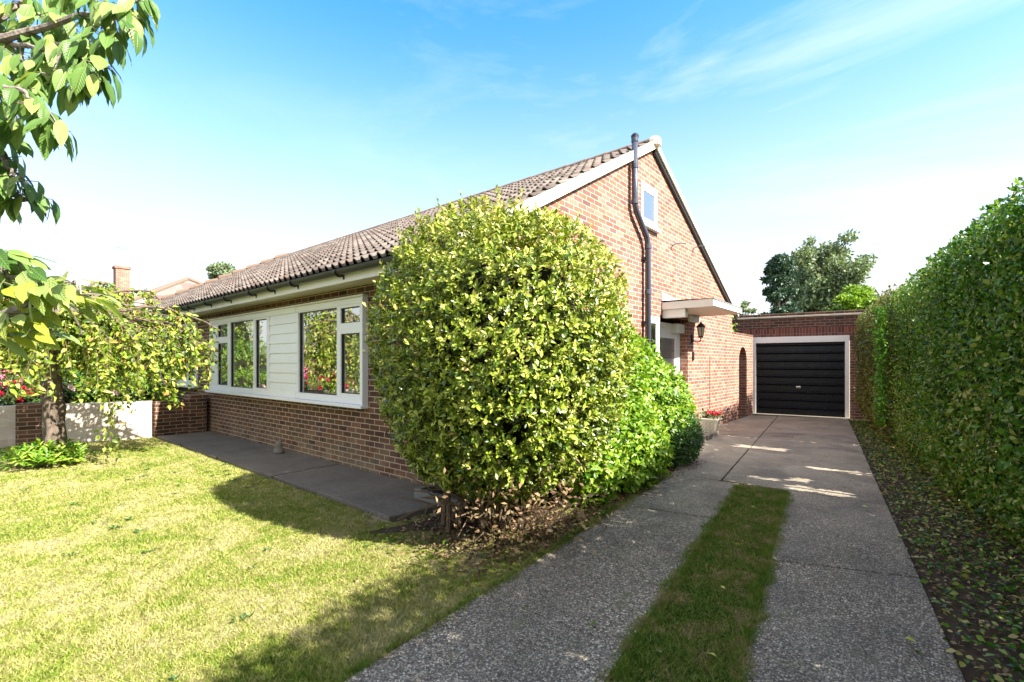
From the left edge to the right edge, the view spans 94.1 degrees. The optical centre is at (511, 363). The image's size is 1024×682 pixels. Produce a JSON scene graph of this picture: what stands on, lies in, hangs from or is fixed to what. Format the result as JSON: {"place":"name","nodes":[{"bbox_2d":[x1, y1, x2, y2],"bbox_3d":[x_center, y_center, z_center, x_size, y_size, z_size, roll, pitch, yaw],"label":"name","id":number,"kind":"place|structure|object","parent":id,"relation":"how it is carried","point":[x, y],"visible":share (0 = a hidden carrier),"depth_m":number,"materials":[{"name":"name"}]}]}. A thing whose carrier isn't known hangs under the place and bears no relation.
{"place":"outdoors","nodes":[
{"label":"outdoors","id":0,"kind":"place"},
{"bbox_2d":[89,246,202,370],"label":"hipped house","id":1,"kind":"structure","parent":0,"point":[121,277],"depth_m":29.05,"materials":[{"name":"brick"}]},
{"bbox_2d":[157,431,452,521],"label":"path","id":2,"kind":"structure","parent":0,"point":[373,494],"depth_m":6.20,"materials":[{"name":"concrete"}]},
{"bbox_2d":[273,440,284,453],"bbox_3d":[-3.784,1.344,7.708,0.245,0.220,0.170,0,0,40],"label":"stone ornament","id":3,"kind":"object","parent":2,"relation":"on","point":[278,449],"visible":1,"depth_m":7.64,"materials":[{"name":"grey stone"}]},
{"bbox_2d":[414,484,471,511],"bbox_3d":[-0.612,1.399,5.022,0.800,0.109,0.420,0,0,40],"label":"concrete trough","id":4,"kind":"object","parent":2,"relation":"on","point":[418,495],"visible":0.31,"depth_m":5.04,"materials":[{"name":"grey concrete"}]},
{"bbox_2d":[0,436,625,681],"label":"lawn","id":5,"kind":"structure","parent":0,"point":[373,522],"depth_m":3.47,"materials":[{"name":"green plant"}]},
{"bbox_2d":[0,438,89,469],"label":"ground plant","id":6,"kind":"object","parent":5,"relation":"on","point":[36,452],"visible":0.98,"depth_m":6.81,"materials":[{"name":"green plant"}]},
{"bbox_2d":[0,0,160,362],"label":"cherry tree","id":7,"kind":"object","parent":5,"relation":"on","point":[59,59],"visible":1,"depth_m":1.71,"materials":[{"name":"green plant"}]},
{"bbox_2d":[0,267,227,466],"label":"weeping tree","id":8,"kind":"object","parent":5,"relation":"on","point":[104,340],"visible":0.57,"depth_m":7.01,"materials":[{"name":"green plant"}]},
{"bbox_2d":[18,460,538,681],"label":"lawn weeds","id":9,"kind":"object","parent":5,"relation":"on","point":[152,550],"visible":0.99,"depth_m":4.26,"materials":[{"name":"green plant"}]},
{"bbox_2d":[0,0,1023,314],"label":"sky","id":10,"kind":"structure","parent":0,"point":[249,132],"materials":[{"name":"blue"}]},
{"bbox_2d":[359,466,676,533],"bbox_3d":[0.760,1.496,5.566,1.500,0.001,4.900,0,0,40],"label":"soil bed","id":11,"kind":"object","parent":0,"point":[411,526],"visible":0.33,"depth_m":4.54,"materials":[{"name":"brown soil"}]},
{"bbox_2d":[362,184,636,564],"bbox_3d":[-0.020,0.012,4.222,2.604,3.002,2.513,0,0,40],"label":"rounded bush","id":12,"kind":"object","parent":11,"relation":"on","point":[504,342],"visible":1,"depth_m":3.66,"materials":[{"name":"green plant"}]},
{"bbox_2d":[328,460,707,597],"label":"leaf litter","id":13,"kind":"object","parent":11,"relation":"on","point":[497,539],"visible":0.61,"depth_m":4.09,"materials":[{"name":"brown plant"}]},
{"bbox_2d":[535,318,697,507],"bbox_3d":[1.488,0.453,6.394,1.588,2.236,4.014,0,0,40],"label":"green shrub","id":14,"kind":"object","parent":11,"relation":"on","point":[641,439],"visible":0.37,"depth_m":5.53,"materials":[{"name":"green plant"}]},
{"bbox_2d":[662,404,704,467],"bbox_3d":[2.279,1.053,7.113,1.076,0.972,1.394,0,0,40],"label":"dark shrub","id":15,"kind":"object","parent":11,"relation":"on","point":[682,443],"visible":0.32,"depth_m":6.75,"materials":[{"name":"green plant"}]},
{"bbox_2d":[344,415,965,681],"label":"driveway","id":16,"kind":"structure","parent":0,"point":[848,600],"depth_m":3.11,"materials":[{"name":"concrete"}]},
{"bbox_2d":[324,472,794,681],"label":"edge grass","id":17,"kind":"structure","parent":16,"relation":"on","point":[363,664],"depth_m":3.04,"materials":[{"name":"green plant"}]},
{"bbox_2d":[442,489,920,656],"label":"stray leaves","id":18,"kind":"object","parent":16,"relation":"on","point":[918,652],"visible":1,"depth_m":2.67,"materials":[{"name":"brown plant"}]},
{"bbox_2d":[697,408,723,434],"bbox_3d":[4.064,1.200,9.827,0.520,0.549,0.510,0,0,40],"label":"square planter","id":19,"kind":"object","parent":16,"relation":"on","point":[709,422],"visible":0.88,"depth_m":9.73,"materials":[{"name":"stone"}]},
{"bbox_2d":[732,309,868,419],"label":"garage","id":20,"kind":"structure","parent":0,"point":[804,364],"depth_m":13.46,"materials":[{"name":"brick"}]},
{"bbox_2d":[756,342,844,416],"bbox_3d":[8.136,0.440,13.541,2.148,2.030,0.057,0,0,32],"label":"garage door","id":21,"kind":"structure","parent":20,"relation":"in","point":[792,378],"depth_m":13.52,"materials":[{"name":"black paint"}]},
{"bbox_2d":[849,419,1023,681],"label":"flower bed","id":22,"kind":"object","parent":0,"point":[969,672],"depth_m":3.36,"materials":[{"name":"soil"}]},
{"bbox_2d":[852,283,931,447],"bbox_3d":[8.319,0.024,10.118,1.533,3.034,5.077,0,0,31],"label":"clipped hedge","id":23,"kind":"object","parent":22,"relation":"on","point":[867,320],"visible":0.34,"depth_m":9.84,"materials":[{"name":"green plant"}]},
{"bbox_2d":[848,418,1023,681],"bbox_3d":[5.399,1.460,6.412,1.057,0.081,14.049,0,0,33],"label":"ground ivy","id":24,"kind":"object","parent":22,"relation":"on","point":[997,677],"visible":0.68,"depth_m":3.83,"materials":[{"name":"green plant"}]},
{"bbox_2d":[883,259,990,477],"bbox_3d":[6.367,0.048,6.719,1.492,2.933,3.122,0,0,31],"label":"clipped hedge","id":25,"kind":"object","parent":22,"relation":"on","point":[910,359],"visible":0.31,"depth_m":7.05,"materials":[{"name":"green plant"}]},
{"bbox_2d":[913,177,1023,548],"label":"clipped hedge","id":26,"kind":"object","parent":22,"relation":"on","point":[988,266],"visible":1,"depth_m":4.20,"materials":[{"name":"green plant"}]},
{"label":"ground","id":27,"kind":"structure","parent":0,"visible":0},
{"bbox_2d":[0,355,90,390],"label":"garden shrub","id":28,"kind":"object","parent":27,"relation":"on","point":[40,373],"visible":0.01,"depth_m":10.88,"materials":[{"name":"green plant"}]},
{"bbox_2d":[0,369,94,405],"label":"rose bush","id":29,"kind":"object","parent":27,"relation":"on","point":[67,396],"visible":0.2,"depth_m":9.27,"materials":[{"name":"plant"}]},
{"bbox_2d":[0,394,206,447],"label":"boundary wall","id":30,"kind":"structure","parent":27,"relation":"on","point":[21,424],"depth_m":9.22,"materials":[{"name":"paint"}]},
{"bbox_2d":[64,368,165,402],"bbox_3d":[-8.633,0.726,10.439,1.736,1.247,1.688,0,0,-17],"label":"rose bush","id":31,"kind":"object","parent":27,"relation":"on","point":[136,396],"visible":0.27,"depth_m":10.14,"materials":[{"name":"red plant"}]},
{"bbox_2d":[110,376,169,400],"bbox_3d":[-9.213,0.878,11.662,2.222,1.323,1.436,0,0,40],"label":"garden shrub","id":32,"kind":"object","parent":27,"relation":"on","point":[154,390],"visible":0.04,"depth_m":11.62,"materials":[{"name":"green plant"}]},
{"bbox_2d":[205,261,236,279],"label":"distant tree","id":33,"kind":"object","parent":27,"relation":"on","point":[215,269],"visible":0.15,"depth_m":45.40,"materials":[{"name":"green plant"}]},
{"bbox_2d":[111,133,742,485],"bbox_3d":[-4.374,-1.242,14.266,19.798,5.584,10.488,0,0,40],"label":"brick bungalow","id":34,"kind":"object","parent":27,"relation":"on","point":[296,377],"visible":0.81,"depth_m":8.14,"materials":[{"name":"brick"}]},
{"bbox_2d":[159,322,197,387],"bbox_3d":[-8.242,-0.183,11.733,2.943,1.495,0.165,0,0,40],"label":"window","id":35,"kind":"structure","parent":34,"relation":"in","point":[188,379],"depth_m":11.19,"materials":[{"name":"white plastic"}]},
{"bbox_2d":[205,311,368,408],"bbox_3d":[-4.240,-0.148,8.358,5.948,1.525,0.180,0,0,40],"label":"window","id":36,"kind":"structure","parent":34,"relation":"in","point":[245,346],"depth_m":9.09,"materials":[{"name":"white plastic"}]},
{"bbox_2d":[296,295,367,405],"bbox_3d":[-2.717,-0.170,7.098,1.975,1.480,0.150,0,0,40],"label":"window","id":37,"kind":"structure","parent":34,"relation":"in","point":[332,366],"depth_m":7.05,"materials":[{"name":"white plastic"}]},
{"bbox_2d":[640,181,660,233],"bbox_3d":[2.423,-2.738,8.415,0.140,0.765,0.740,0,0,40],"label":"window","id":38,"kind":"structure","parent":34,"relation":"in","point":[648,195],"depth_m":8.42,"materials":[{"name":"white plastic"}]},
{"bbox_2d":[651,316,658,353],"bbox_3d":[2.518,-0.195,8.574,0.080,1.290,0.459,0,0,40],"label":"window","id":39,"kind":"structure","parent":34,"relation":"in","point":[654,320],"depth_m":8.63,"materials":[{"name":"white plastic"}]},
{"bbox_2d":[660,322,684,374],"bbox_3d":[3.024,0.335,9.394,0.200,2.270,1.533,0,0,40],"label":"door","id":40,"kind":"structure","parent":34,"relation":"in","point":[670,333],"depth_m":9.62,"materials":[{"name":"white plastic"}]},
{"bbox_2d":[691,321,704,342],"bbox_3d":[3.897,-0.657,9.957,0.288,0.456,0.173,0,0,40],"label":"wall lantern","id":41,"kind":"object","parent":34,"relation":"attached to","point":[700,326],"depth_m":9.90,"materials":[{"name":"black metal"}]},
{"bbox_2d":[732,332,752,420],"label":"garden wall","id":42,"kind":"structure","parent":27,"relation":"on","point":[742,375],"depth_m":13.40,"materials":[{"name":"red brick"}]},
{"bbox_2d":[739,300,757,315],"bbox_3d":[18.694,-1.754,37.922,1.481,6.624,1.804,0,0,-30],"label":"tree","id":43,"kind":"object","parent":27,"relation":"on","point":[744,306],"visible":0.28,"depth_m":37.75,"materials":[{"name":"green plant"}]},
{"bbox_2d":[758,252,802,314],"bbox_3d":[18.952,-3.226,34.106,4.275,9.567,3.684,0,0,40],"label":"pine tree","id":44,"kind":"object","parent":27,"relation":"on","point":[778,271],"visible":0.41,"depth_m":33.53,"materials":[{"name":"green plant"}]},
{"bbox_2d":[783,264,826,311],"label":"broadleaf tree","id":45,"kind":"object","parent":27,"relation":"on","point":[794,270],"visible":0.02,"depth_m":46.23,"materials":[{"name":"green plant"}]},
{"bbox_2d":[789,228,879,311],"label":"broadleaf tree","id":46,"kind":"object","parent":27,"relation":"on","point":[833,272],"visible":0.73,"depth_m":40.92,"materials":[{"name":"green plant"}]},
{"bbox_2d":[826,284,881,310],"bbox_3d":[17.359,-1.252,24.095,2.732,5.620,2.745,0,0,26],"label":"tree","id":47,"kind":"object","parent":27,"relation":"on","point":[851,297],"visible":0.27,"depth_m":23.61,"materials":[{"name":"green plant"}]},
{"label":"subsoil","id":48,"kind":"structure","parent":0,"visible":0},
{"bbox_2d":[610,486,782,681],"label":"verge grass","id":49,"kind":"structure","parent":48,"relation":"on","point":[712,603],"depth_m":2.92,"materials":[{"name":"green plant"}]},
{"bbox_2d":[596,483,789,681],"bbox_3d":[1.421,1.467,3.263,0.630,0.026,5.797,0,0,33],"label":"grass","id":50,"kind":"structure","parent":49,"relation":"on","point":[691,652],"depth_m":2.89,"materials":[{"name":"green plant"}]}
]}

